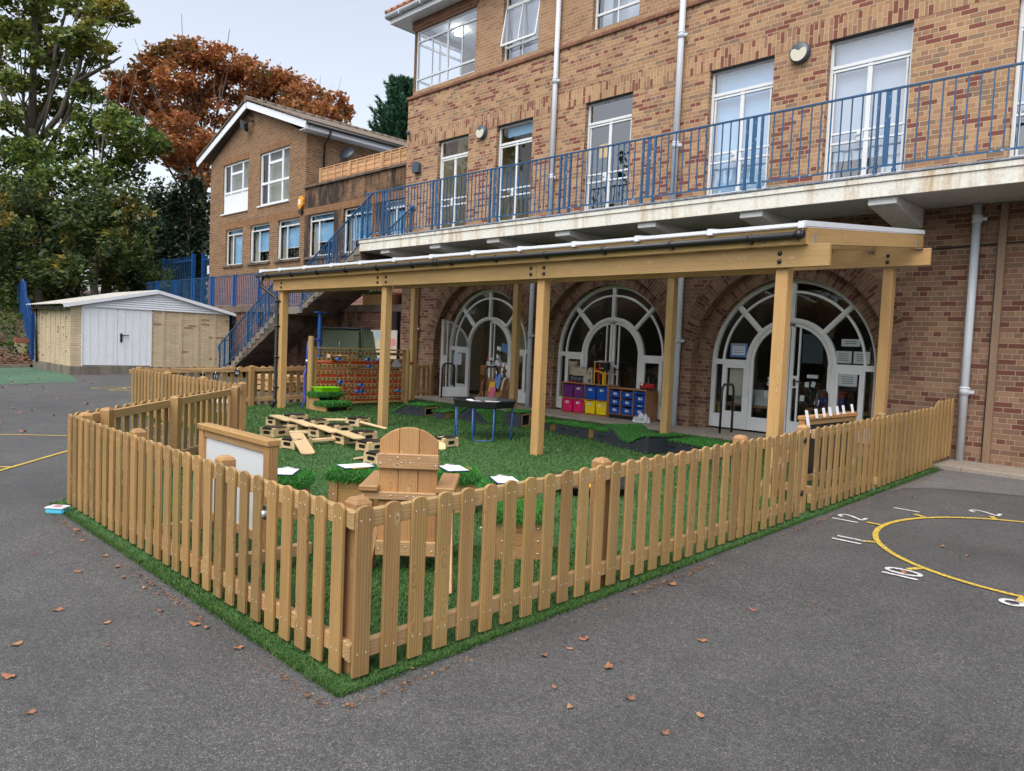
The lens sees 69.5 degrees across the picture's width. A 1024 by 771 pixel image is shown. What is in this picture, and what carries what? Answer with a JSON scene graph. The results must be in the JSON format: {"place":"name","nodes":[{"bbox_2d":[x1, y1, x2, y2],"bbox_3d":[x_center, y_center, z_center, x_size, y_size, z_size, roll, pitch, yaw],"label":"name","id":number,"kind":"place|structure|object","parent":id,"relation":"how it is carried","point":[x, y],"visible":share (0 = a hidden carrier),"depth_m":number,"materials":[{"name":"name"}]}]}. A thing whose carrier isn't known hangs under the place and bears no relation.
{"place":"outdoors","nodes":[
{"label":"outdoors","id":0,"kind":"place"},
{"bbox_2d":[0,290,207,364],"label":"hillside","id":1,"kind":"structure","parent":0,"point":[2,347],"depth_m":30.47,"materials":[{"name":"green plant"}]},
{"bbox_2d":[0,276,18,311],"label":"laurel bush","id":2,"kind":"object","parent":1,"relation":"on","point":[6,291],"visible":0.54,"depth_m":38.70,"materials":[{"name":"green plant"}]},
{"bbox_2d":[16,267,34,366],"bbox_3d":[-22.682,-3.642,34.228,0.125,4.736,16.832,0,4,-36],"label":"palisade fence","id":3,"kind":"object","parent":1,"relation":"on","point":[28,318],"visible":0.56,"depth_m":30.12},
{"bbox_2d":[0,172,80,298],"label":"dark shrub","id":4,"kind":"object","parent":1,"relation":"on","point":[55,193],"visible":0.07,"depth_m":41.21,"materials":[{"name":"green plant"}]},
{"bbox_2d":[0,174,93,312],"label":"sycamore","id":5,"kind":"object","parent":1,"relation":"on","point":[39,254],"visible":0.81,"depth_m":36.76,"materials":[{"name":"green plant"}]},
{"bbox_2d":[3,193,113,306],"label":"dark shrub","id":6,"kind":"object","parent":1,"relation":"on","point":[48,294],"visible":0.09,"depth_m":40.51,"materials":[{"name":"green plant"}]},
{"bbox_2d":[0,294,117,354],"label":"ivy ground cover","id":7,"kind":"object","parent":1,"relation":"on","point":[10,321],"visible":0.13,"depth_m":31.62,"materials":[{"name":"green plant"}]},
{"bbox_2d":[0,0,140,238],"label":"oak tree","id":8,"kind":"object","parent":1,"relation":"on","point":[16,34],"visible":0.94,"depth_m":44.45,"materials":[{"name":"green plant"}]},
{"bbox_2d":[0,83,177,297],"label":"yellowing tree","id":9,"kind":"object","parent":1,"relation":"on","point":[18,151],"visible":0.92,"depth_m":42.81,"materials":[{"name":"green plant"}]},
{"bbox_2d":[36,176,174,295],"bbox_3d":[-19.273,-6.740,36.173,5.869,7.435,6.885,2,3,-12],"label":"sycamore","id":10,"kind":"object","parent":1,"relation":"on","point":[102,231],"visible":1,"depth_m":34.74,"materials":[{"name":"green plant"}]},
{"bbox_2d":[60,183,207,303],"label":"dark shrub","id":11,"kind":"object","parent":1,"relation":"on","point":[140,286],"visible":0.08,"depth_m":41.78,"materials":[{"name":"green plant"}]},
{"bbox_2d":[99,176,209,291],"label":"dark shrub","id":12,"kind":"object","parent":1,"relation":"on","point":[153,188],"visible":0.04,"depth_m":52.00,"materials":[{"name":"green plant"}]},
{"bbox_2d":[132,250,180,291],"bbox_3d":[-17.000,-4.973,35.492,5.801,3.310,2.790,5,4,45],"label":"ivy bush","id":13,"kind":"object","parent":1,"relation":"on","point":[157,276],"visible":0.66,"depth_m":35.35,"materials":[{"name":"green plant"}]},
{"bbox_2d":[138,167,210,298],"bbox_3d":[-18.673,-7.856,40.457,5.494,8.190,4.640,4,4,29],"label":"holly tree","id":14,"kind":"object","parent":1,"relation":"on","point":[182,212],"visible":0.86,"depth_m":39.76,"materials":[{"name":"green plant"}]},
{"bbox_2d":[145,103,215,244],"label":"copper beech","id":15,"kind":"object","parent":1,"relation":"on","point":[186,152],"visible":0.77,"depth_m":47.55,"materials":[{"name":"brown plant"}]},
{"bbox_2d":[99,14,316,299],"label":"copper beech","id":16,"kind":"object","parent":1,"relation":"on","point":[246,72],"visible":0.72,"depth_m":60.18,"materials":[{"name":"brown plant"}]},
{"bbox_2d":[286,76,355,124],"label":"copper beech","id":17,"kind":"object","parent":1,"relation":"on","point":[319,105],"visible":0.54,"depth_m":55.74,"materials":[{"name":"orange plant"}]},
{"bbox_2d":[367,73,413,140],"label":"conifer","id":18,"kind":"object","parent":1,"relation":"on","point":[391,117],"visible":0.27,"depth_m":44.05,"materials":[{"name":"green plant"}]},
{"bbox_2d":[0,0,459,297],"label":"sky","id":19,"kind":"structure","parent":0,"point":[353,42],"materials":[{"name":"white"}]},
{"bbox_2d":[0,365,1023,770],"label":"ground","id":20,"kind":"structure","parent":0,"point":[864,663],"depth_m":3.77,"materials":[{"name":"asphalt"}]},
{"bbox_2d":[0,367,78,383],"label":"green playground surface","id":21,"kind":"object","parent":20,"relation":"on","point":[10,375],"visible":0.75,"depth_m":22.61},
{"bbox_2d":[25,290,235,374],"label":"garage","id":22,"kind":"structure","parent":20,"relation":"on","point":[169,330],"depth_m":25.36,"materials":[{"name":"wood"}]},
{"bbox_2d":[82,307,117,365],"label":"garage door","id":23,"kind":"structure","parent":22,"relation":"in","point":[100,325],"depth_m":24.42,"materials":[{"name":"metal"}]},
{"bbox_2d":[117,309,150,365],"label":"garage door","id":24,"kind":"structure","parent":22,"relation":"in","point":[134,349],"depth_m":25.17,"materials":[{"name":"metal"}]},
{"bbox_2d":[151,304,401,379],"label":"retaining wall","id":25,"kind":"structure","parent":20,"relation":"on","point":[360,316],"depth_m":23.50,"materials":[{"name":"brick"}]},
{"bbox_2d":[146,272,317,325],"bbox_3d":[-11.112,-3.287,28.280,16.100,1.840,0.065,5,4,45],"label":"terrace railing","id":26,"kind":"object","parent":25,"relation":"on","point":[158,285],"visible":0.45,"depth_m":28.29,"materials":[{"name":"metal"}]},
{"bbox_2d":[363,289,392,304],"bbox_3d":[-3.878,-2.573,21.386,1.261,0.490,0.485,5,4,45],"label":"planter box","id":27,"kind":"object","parent":25,"relation":"on","point":[372,297],"visible":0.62,"depth_m":21.34,"materials":[{"name":"brown wood"}]},
{"bbox_2d":[371,330,397,364],"bbox_3d":[-3.714,-1.065,20.810,1.539,1.000,0.023,5,4,45],"label":"map board","id":28,"kind":"object","parent":25,"relation":"attached to","point":[376,333],"visible":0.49,"depth_m":20.42,"materials":[{"name":"paper"}]},
{"bbox_2d":[196,95,406,306],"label":"brown brick wing","id":29,"kind":"structure","parent":20,"relation":"on","point":[267,166],"depth_m":27.44,"materials":[{"name":"brick"}]},
{"bbox_2d":[222,228,242,267],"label":"window","id":30,"kind":"structure","parent":29,"relation":"in","point":[237,242],"depth_m":29.99,"materials":[{"name":"glass"}]},
{"bbox_2d":[220,159,248,215],"bbox_3d":[-11.043,-7.947,29.751,2.420,2.035,0.362,5,4,45],"label":"window","id":31,"kind":"structure","parent":29,"relation":"in","point":[235,201],"depth_m":29.89,"materials":[{"name":"white plastic"}]},
{"bbox_2d":[247,223,269,265],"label":"window","id":32,"kind":"structure","parent":29,"relation":"in","point":[262,239],"depth_m":28.41,"materials":[{"name":"white paint"}]},
{"bbox_2d":[257,146,289,207],"bbox_3d":[-8.758,-7.735,27.489,2.425,2.020,0.362,5,4,45],"label":"window","id":33,"kind":"structure","parent":29,"relation":"in","point":[278,164],"depth_m":27.71,"materials":[{"name":"white plastic"}]},
{"bbox_2d":[274,218,299,262],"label":"window","id":34,"kind":"structure","parent":29,"relation":"in","point":[291,236],"depth_m":26.88,"materials":[{"name":"glass"}]},
{"bbox_2d":[304,211,333,259],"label":"window","id":35,"kind":"structure","parent":29,"relation":"in","point":[323,232],"depth_m":25.35,"materials":[{"name":"white paint"}]},
{"bbox_2d":[338,205,371,255],"bbox_3d":[-4.918,-4.953,23.655,1.850,1.540,0.292,5,4,45],"label":"window","id":36,"kind":"structure","parent":29,"relation":"in","point":[352,210],"depth_m":24.02,"materials":[{"name":"white paint"}]},
{"bbox_2d":[319,140,459,182],"bbox_3d":[-4.041,-6.955,22.949,7.348,0.585,0.078,5,4,45],"label":"wooden fence","id":37,"kind":"object","parent":29,"relation":"on","point":[373,161],"visible":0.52,"depth_m":23.37,"materials":[{"name":"brown wood"}]},
{"bbox_2d":[386,199,404,235],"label":"window","id":38,"kind":"structure","parent":29,"relation":"in","point":[395,232],"depth_m":22.30,"materials":[{"name":"white paint"}]},
{"bbox_2d":[220,247,392,375],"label":"concrete staircase","id":39,"kind":"structure","parent":20,"relation":"on","point":[258,351],"depth_m":22.81,"materials":[{"name":"concrete"}]},
{"bbox_2d":[217,192,373,374],"bbox_3d":[-6.891,-2.617,22.252,9.078,5.308,0.050,5,4,45],"label":"stair railing","id":40,"kind":"object","parent":39,"relation":"attached to","point":[330,242],"visible":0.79,"depth_m":21.99,"materials":[{"name":"metal"}]},
{"bbox_2d":[322,327,370,388],"bbox_3d":[-4.971,-0.839,21.870,1.980,1.755,0.450,5,4,45],"label":"green cabinet","id":41,"kind":"object","parent":20,"relation":"on","point":[341,337],"visible":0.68,"depth_m":21.61,"materials":[{"name":"green plastic"}]},
{"bbox_2d":[361,329,378,389],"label":"leaning boards","id":42,"kind":"object","parent":20,"relation":"on","point":[367,338],"visible":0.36,"depth_m":20.83,"materials":[{"name":"green plastic"}]},
{"bbox_2d":[41,472,940,711],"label":"edge litter","id":43,"kind":"object","parent":20,"relation":"on","point":[325,705],"visible":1,"depth_m":4.49,"materials":[{"name":"brown plant"}]},
{"bbox_2d":[48,398,940,697],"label":"turf","id":44,"kind":"structure","parent":20,"relation":"on","point":[502,454],"depth_m":6.28,"materials":[{"name":"plant"}]},
{"bbox_2d":[74,385,239,499],"bbox_3d":[-3.946,0.552,8.589,0.163,0.935,3.470,3,3,2],"label":"picket fence","id":45,"kind":"object","parent":44,"relation":"on","point":[109,417],"visible":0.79,"depth_m":8.53,"materials":[{"name":"brown wood"}]},
{"bbox_2d":[131,368,246,430],"bbox_3d":[-5.577,0.238,12.485,4.500,0.885,0.163,5,4,45],"label":"picket fence","id":46,"kind":"object","parent":44,"relation":"on","point":[167,379],"visible":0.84,"depth_m":12.45,"materials":[{"name":"brown wood"}]},
{"bbox_2d":[67,412,371,673],"bbox_3d":[-2.430,0.829,5.263,4.720,0.885,0.163,5,4,45],"label":"picket fence","id":47,"kind":"object","parent":44,"relation":"on","point":[131,512],"visible":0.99,"depth_m":4.54,"materials":[{"name":"brown wood"}]},
{"bbox_2d":[161,423,311,567],"bbox_3d":[-2.045,0.799,5.442,1.160,0.935,0.640,5,4,45],"label":"whiteboard easel","id":48,"kind":"object","parent":44,"relation":"on","point":[253,454],"visible":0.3,"depth_m":5.29,"materials":[{"name":"brown wood"}]},
{"bbox_2d":[260,425,289,437],"bbox_3d":[-3.688,0.715,11.476,0.298,0.149,0.350,4,3,27],"label":"balance block","id":49,"kind":"object","parent":44,"relation":"on","point":[273,431],"depth_m":11.36,"materials":[{"name":"brown wood"}]},
{"bbox_2d":[129,363,433,407],"bbox_3d":[-4.675,-0.032,16.632,0.163,1.045,7.352,5,4,45],"label":"picket fence","id":50,"kind":"object","parent":44,"relation":"on","point":[251,371],"visible":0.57,"depth_m":16.01,"materials":[{"name":"brown wood"}]},
{"bbox_2d":[277,467,317,519],"bbox_3d":[-2.071,0.972,6.694,0.529,0.409,0.529,2,3,-2],"label":"grass topped stool","id":51,"kind":"object","parent":44,"relation":"on","point":[301,479],"depth_m":6.52,"materials":[{"name":"plant"}]},
{"bbox_2d":[290,432,314,454],"bbox_3d":[-2.891,0.796,10.166,0.190,0.202,0.820,1,4,-28],"label":"balance plank","id":52,"kind":"object","parent":44,"relation":"on","point":[303,445],"visible":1,"depth_m":10.11,"materials":[{"name":"brown wood"}]},
{"bbox_2d":[305,391,352,411],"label":"grass steps","id":53,"kind":"structure","parent":44,"relation":"on","point":[326,401],"depth_m":15.21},
{"bbox_2d":[321,461,378,506],"bbox_3d":[-1.485,0.963,7.057,0.549,0.409,0.549,3,3,7],"label":"grass topped stool","id":54,"kind":"object","parent":44,"relation":"on","point":[344,484],"depth_m":6.87,"materials":[{"name":"brown wood"}]},
{"bbox_2d":[306,336,409,408],"bbox_3d":[-3.327,-0.275,16.321,0.198,1.545,2.654,5,4,45],"label":"peg panel","id":55,"kind":"object","parent":44,"relation":"on","point":[312,371],"visible":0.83,"depth_m":16.23,"materials":[{"name":"brown wood"}]},
{"bbox_2d":[316,370,401,400],"bbox_3d":[-3.452,0.011,16.794,0.055,0.710,2.500,5,4,45],"label":"orange barrier","id":56,"kind":"object","parent":44,"relation":"on","point":[357,381],"visible":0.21,"depth_m":16.80,"materials":[{"name":"plastic"}]},
{"bbox_2d":[355,438,379,450],"bbox_3d":[-1.967,0.839,10.349,0.298,0.149,0.350,5,4,41],"label":"balance block","id":57,"kind":"object","parent":44,"relation":"on","point":[367,444],"depth_m":10.22,"materials":[{"name":"brown wood"}]},
{"bbox_2d":[358,427,459,594],"bbox_3d":[-0.732,0.825,5.195,0.729,1.073,0.998,2,3,-1],"label":"storyteller chair","id":58,"kind":"object","parent":44,"relation":"on","point":[408,464],"visible":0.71,"depth_m":5.13,"materials":[{"name":"brown wood"}]},
{"bbox_2d":[389,402,439,416],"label":"turf ramp","id":59,"kind":"structure","parent":44,"relation":"on","point":[420,409],"depth_m":14.80,"materials":[{"name":"green plastic"}]},
{"bbox_2d":[437,465,482,512],"bbox_3d":[-0.552,0.987,7.062,0.529,0.409,0.529,2,3,-7],"label":"grass topped stool","id":60,"kind":"object","parent":44,"relation":"on","point":[471,478],"depth_m":6.88,"materials":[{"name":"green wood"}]},
{"bbox_2d":[458,407,503,423],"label":"turf arch","id":61,"kind":"structure","parent":44,"relation":"on","point":[484,416],"depth_m":13.96,"materials":[{"name":"green plastic"}]},
{"bbox_2d":[453,396,515,441],"bbox_3d":[-0.449,0.537,11.896,1.003,0.639,1.003,5,4,45],"label":"tray table","id":62,"kind":"object","parent":44,"relation":"on","point":[505,403],"visible":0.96,"depth_m":11.59,"materials":[{"name":"black plastic"}]},
{"bbox_2d":[503,409,531,426],"bbox_3d":[0.113,0.590,13.559,0.441,0.316,0.430,4,4,33],"label":"turf box","id":63,"kind":"object","parent":44,"relation":"on","point":[522,418],"visible":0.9,"depth_m":13.46,"materials":[{"name":"black plastic"}]},
{"bbox_2d":[495,497,542,560],"bbox_3d":[0.043,1.099,5.686,0.509,0.410,0.509,2,3,-6],"label":"grass topped stool","id":64,"kind":"object","parent":44,"relation":"on","point":[519,530],"depth_m":5.51,"materials":[{"name":"brown wood"}]},
{"bbox_2d":[341,435,747,678],"bbox_3d":[0.601,0.927,4.982,0.163,0.972,4.010,5,4,45],"label":"picket fence","id":65,"kind":"object","parent":44,"relation":"on","point":[605,561],"visible":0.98,"depth_m":4.33,"materials":[{"name":"brown wood"}]},
{"bbox_2d":[735,430,803,537],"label":"picket gate","id":66,"kind":"structure","parent":65,"relation":"attached to","point":[750,515],"depth_m":6.54,"materials":[{"name":"brown wood"}]},
{"bbox_2d":[553,420,601,438],"bbox_3d":[1.103,0.738,12.439,0.370,0.226,0.812,0,4,-43],"label":"turf bench","id":67,"kind":"object","parent":44,"relation":"on","point":[574,428],"visible":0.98,"depth_m":12.33,"materials":[{"name":"black plastic"}]},
{"bbox_2d":[255,220,931,497],"bbox_3d":[0.126,-0.842,12.942,12.060,3.352,3.922,5,4,45],"label":"timber canopy","id":68,"kind":"object","parent":44,"relation":"on","point":[784,252],"visible":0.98,"depth_m":10.24,"materials":[{"name":"brown wood"}]},
{"bbox_2d":[607,422,682,453],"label":"turf wave","id":69,"kind":"object","parent":44,"relation":"on","point":[638,437],"visible":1,"depth_m":11.03,"materials":[{"name":"plastic"}]},
{"bbox_2d":[667,437,732,457],"bbox_3d":[2.722,0.897,10.711,0.690,0.241,0.789,0,4,-33],"label":"turf end block","id":70,"kind":"object","parent":44,"relation":"on","point":[686,444],"depth_m":10.63,"materials":[{"name":"plant"}]},
{"bbox_2d":[778,411,877,505],"bbox_3d":[3.516,0.766,8.238,1.390,0.905,0.640,-1,4,-44],"label":"chalkboard easel","id":71,"kind":"object","parent":44,"relation":"on","point":[834,419],"visible":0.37,"depth_m":8.09,"materials":[{"name":"brown wood"}]},
{"bbox_2d":[792,399,954,512],"bbox_3d":[4.561,0.726,8.964,0.163,1.046,4.964,5,4,45],"label":"picket fence","id":72,"kind":"object","parent":44,"relation":"on","point":[940,414],"visible":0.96,"depth_m":8.45,"materials":[{"name":"brown wood"}]},
{"bbox_2d":[0,387,1023,601],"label":"yellow floor marking","id":73,"kind":"object","parent":20,"relation":"on","point":[878,529],"visible":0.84,"depth_m":6.55,"materials":[{"name":"paint"}]},
{"bbox_2d":[123,388,1023,605],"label":"white floor numbers","id":74,"kind":"object","parent":20,"relation":"on","point":[1001,600],"visible":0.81,"depth_m":5.54,"materials":[{"name":"paint"}]},
{"bbox_2d":[358,0,1023,467],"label":"school building","id":75,"kind":"structure","parent":20,"relation":"on","point":[540,78],"depth_m":13.63,"materials":[{"name":"brick"}]},
{"bbox_2d":[418,34,461,89],"bbox_3d":[-1.977,-8.648,20.330,0.045,1.570,1.550,5,4,45],"label":"side window","id":76,"kind":"structure","parent":75,"relation":"in","point":[439,52],"depth_m":20.28,"materials":[{"name":"grey paint"}]},
{"bbox_2d":[416,7,476,90],"bbox_3d":[-1.685,-8.559,18.910,2.385,1.570,0.048,5,4,45],"label":"window","id":77,"kind":"structure","parent":75,"relation":"in","point":[462,25],"depth_m":18.88,"materials":[{"name":"grey paint"}]},
{"bbox_2d":[439,319,468,396],"bbox_3d":[-1.457,-0.693,18.727,0.715,1.945,0.045,2,3,-11],"label":"glazed door","id":78,"kind":"structure","parent":75,"relation":"in","point":[446,391],"depth_m":18.72,"materials":[{"name":"white paint"}]},
{"bbox_2d":[440,136,468,228],"bbox_3d":[-1.466,-5.032,18.782,1.175,2.485,0.082,5,4,45],"label":"balcony door","id":79,"kind":"structure","parent":75,"relation":"in","point":[443,159],"depth_m":18.84,"materials":[{"name":"white paint"}]},
{"bbox_2d":[448,289,527,403],"bbox_3d":[-0.558,-1.021,18.290,2.984,2.722,0.083,5,4,45],"label":"arched window","id":80,"kind":"structure","parent":75,"relation":"in","point":[521,393],"depth_m":18.58,"materials":[{"name":"white paint"}]},
{"bbox_2d":[488,321,508,378],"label":"glazed door","id":81,"kind":"structure","parent":75,"relation":"in","point":[491,360],"depth_m":18.21,"materials":[{"name":"white paint"}]},
{"bbox_2d":[479,365,520,392],"bbox_3d":[-0.314,-0.118,18.784,0.400,0.758,1.220,0,4,-37],"label":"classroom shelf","id":82,"kind":"object","parent":75,"relation":"in","point":[482,368],"visible":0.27,"depth_m":18.73,"materials":[{"name":"brown wood"}]},
{"bbox_2d":[498,119,532,220],"bbox_3d":[0.105,-4.883,17.274,1.180,2.485,0.149,5,4,45],"label":"balcony door","id":83,"kind":"structure","parent":75,"relation":"in","point":[525,129],"depth_m":17.28,"materials":[{"name":"white paint"}]},
{"bbox_2d":[500,0,539,60],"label":"window","id":84,"kind":"structure","parent":75,"relation":"in","point":[526,12],"depth_m":17.38,"materials":[{"name":"white paint"}]},
{"bbox_2d":[584,322,612,383],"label":"glazed door","id":85,"kind":"structure","parent":75,"relation":"in","point":[609,323],"depth_m":15.73,"materials":[{"name":"white paint"}]},
{"bbox_2d":[584,94,632,210],"bbox_3d":[2.021,-4.697,15.338,1.210,2.485,0.091,5,4,45],"label":"balcony door","id":86,"kind":"structure","parent":75,"relation":"in","point":[590,129],"depth_m":15.41,"materials":[{"name":"white paint"}]},
{"bbox_2d":[556,285,663,418],"bbox_3d":[2.126,-0.763,15.634,2.984,2.722,0.083,5,4,45],"label":"arched window","id":87,"kind":"structure","parent":75,"relation":"in","point":[644,359],"depth_m":15.62,"materials":[{"name":"white paint"}]},
{"bbox_2d":[595,0,639,29],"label":"window","id":88,"kind":"structure","parent":75,"relation":"in","point":[615,11],"depth_m":15.52,"materials":[{"name":"white paint"}]},
{"bbox_2d":[611,322,639,387],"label":"glazed door","id":89,"kind":"structure","parent":75,"relation":"in","point":[614,368],"depth_m":15.54,"materials":[{"name":"white paint"}]},
{"bbox_2d":[362,62,1023,235],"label":"balcony railing","id":90,"kind":"object","parent":75,"relation":"on","point":[875,166],"visible":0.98,"depth_m":12.41,"materials":[{"name":"metal"}]},
{"bbox_2d":[729,368,743,395],"bbox_3d":[4.166,-0.063,13.666,0.300,0.500,0.002,5,4,45],"label":"notice board","id":91,"kind":"object","parent":75,"relation":"attached to","point":[736,377],"visible":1,"depth_m":13.67,"materials":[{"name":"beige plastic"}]},
{"bbox_2d":[706,58,774,194],"bbox_3d":[4.160,-4.496,13.290,1.287,2.485,0.189,5,4,45],"label":"balcony door","id":92,"kind":"structure","parent":75,"relation":"in","point":[748,93],"depth_m":13.37,"materials":[{"name":"white paint"}]},
{"bbox_2d":[747,324,791,433],"bbox_3d":[4.600,-0.137,13.199,0.715,1.945,0.045,5,4,45],"label":"glazed door","id":93,"kind":"structure","parent":75,"relation":"in","point":[753,423],"depth_m":13.33,"materials":[{"name":"white paint"}]},
{"bbox_2d":[709,279,875,443],"bbox_3d":[4.871,-0.500,12.918,2.984,2.722,0.083,5,4,45],"label":"arched window","id":94,"kind":"structure","parent":75,"relation":"in","point":[739,422],"depth_m":13.13,"materials":[{"name":"white paint"}]},
{"bbox_2d":[789,42,810,63],"bbox_3d":[4.809,-5.561,12.328,0.340,0.340,0.110,5,4,45],"label":"wall lamp","id":95,"kind":"object","parent":75,"relation":"attached to","point":[800,52],"visible":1,"depth_m":12.28,"materials":[{"name":"plastic"}]},
{"bbox_2d":[786,324,830,433],"bbox_3d":[5.098,-0.087,12.668,0.715,1.945,0.100,5,4,45],"label":"glazed door","id":96,"kind":"structure","parent":75,"relation":"in","point":[794,381],"depth_m":12.85,"materials":[{"name":"white paint"}]},
{"bbox_2d":[802,334,823,363],"bbox_3d":[5.164,-0.628,12.667,0.360,0.500,0.002,5,4,45],"label":"window pane","id":97,"kind":"structure","parent":96,"relation":"attached to","point":[812,349],"depth_m":12.67,"materials":[{"name":"glass"}]},
{"bbox_2d":[823,23,913,180],"bbox_3d":[5.698,-4.349,11.782,1.267,2.485,0.209,5,4,45],"label":"balcony door","id":98,"kind":"structure","parent":75,"relation":"in","point":[884,62],"depth_m":11.78,"materials":[{"name":"white paint"}]},
{"bbox_2d":[1009,0,1023,156],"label":"balcony door","id":99,"kind":"structure","parent":75,"relation":"in","point":[1020,51],"depth_m":10.33,"materials":[{"name":"white paint"}]},
{"bbox_2d":[415,395,1023,479],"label":"pavement step","id":100,"kind":"object","parent":20,"relation":"on","point":[1006,471],"visible":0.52,"depth_m":13.01,"materials":[{"name":"concrete"}]},
{"bbox_2d":[477,376,508,398],"bbox_3d":[-0.452,0.103,17.651,0.740,0.619,0.340,5,4,45],"label":"book display","id":101,"kind":"object","parent":100,"relation":"on","point":[502,393],"visible":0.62,"depth_m":17.66,"materials":[{"name":"brown wood"}]},
{"bbox_2d":[561,381,619,416],"bbox_3d":[1.655,0.281,15.719,1.253,0.655,0.406,5,4,45],"label":"storage unit","id":102,"kind":"object","parent":100,"relation":"on","point":[590,385],"visible":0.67,"depth_m":15.60,"materials":[{"name":"brown wood"}]},
{"bbox_2d":[567,361,588,382],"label":"toy castle","id":103,"kind":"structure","parent":102,"relation":"on","point":[577,374],"depth_m":15.87,"materials":[{"name":"wood"}]},
{"bbox_2d":[607,387,657,420],"bbox_3d":[2.436,0.374,14.931,0.928,0.618,0.424,5,4,45],"label":"tray unit","id":104,"kind":"object","parent":100,"relation":"on","point":[651,402],"visible":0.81,"depth_m":14.74,"materials":[{"name":"brown wood"}]},
{"bbox_2d":[718,383,734,432],"bbox_3d":[3.817,0.400,13.102,0.042,0.881,0.462,5,4,45],"label":"door handrail","id":105,"kind":"object","parent":100,"relation":"on","point":[721,402],"depth_m":13.06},
{"bbox_2d":[594,360,613,384],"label":"toy tower","id":106,"kind":"structure","parent":0,"point":[605,366],"depth_m":15.37,"materials":[{"name":"yellow plastic"}]},
{"bbox_2d":[891,470,1023,495],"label":"path","id":107,"kind":"structure","parent":0,"point":[955,480],"depth_m":9.12,"materials":[{"name":"concrete"}]},
{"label":"terrace","id":108,"kind":"structure","parent":0,"visible":0},
{"bbox_2d":[162,254,208,303],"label":"tall blue gate","id":109,"kind":"structure","parent":108,"relation":"on","point":[193,261],"depth_m":34.61,"materials":[{"name":"metal"}]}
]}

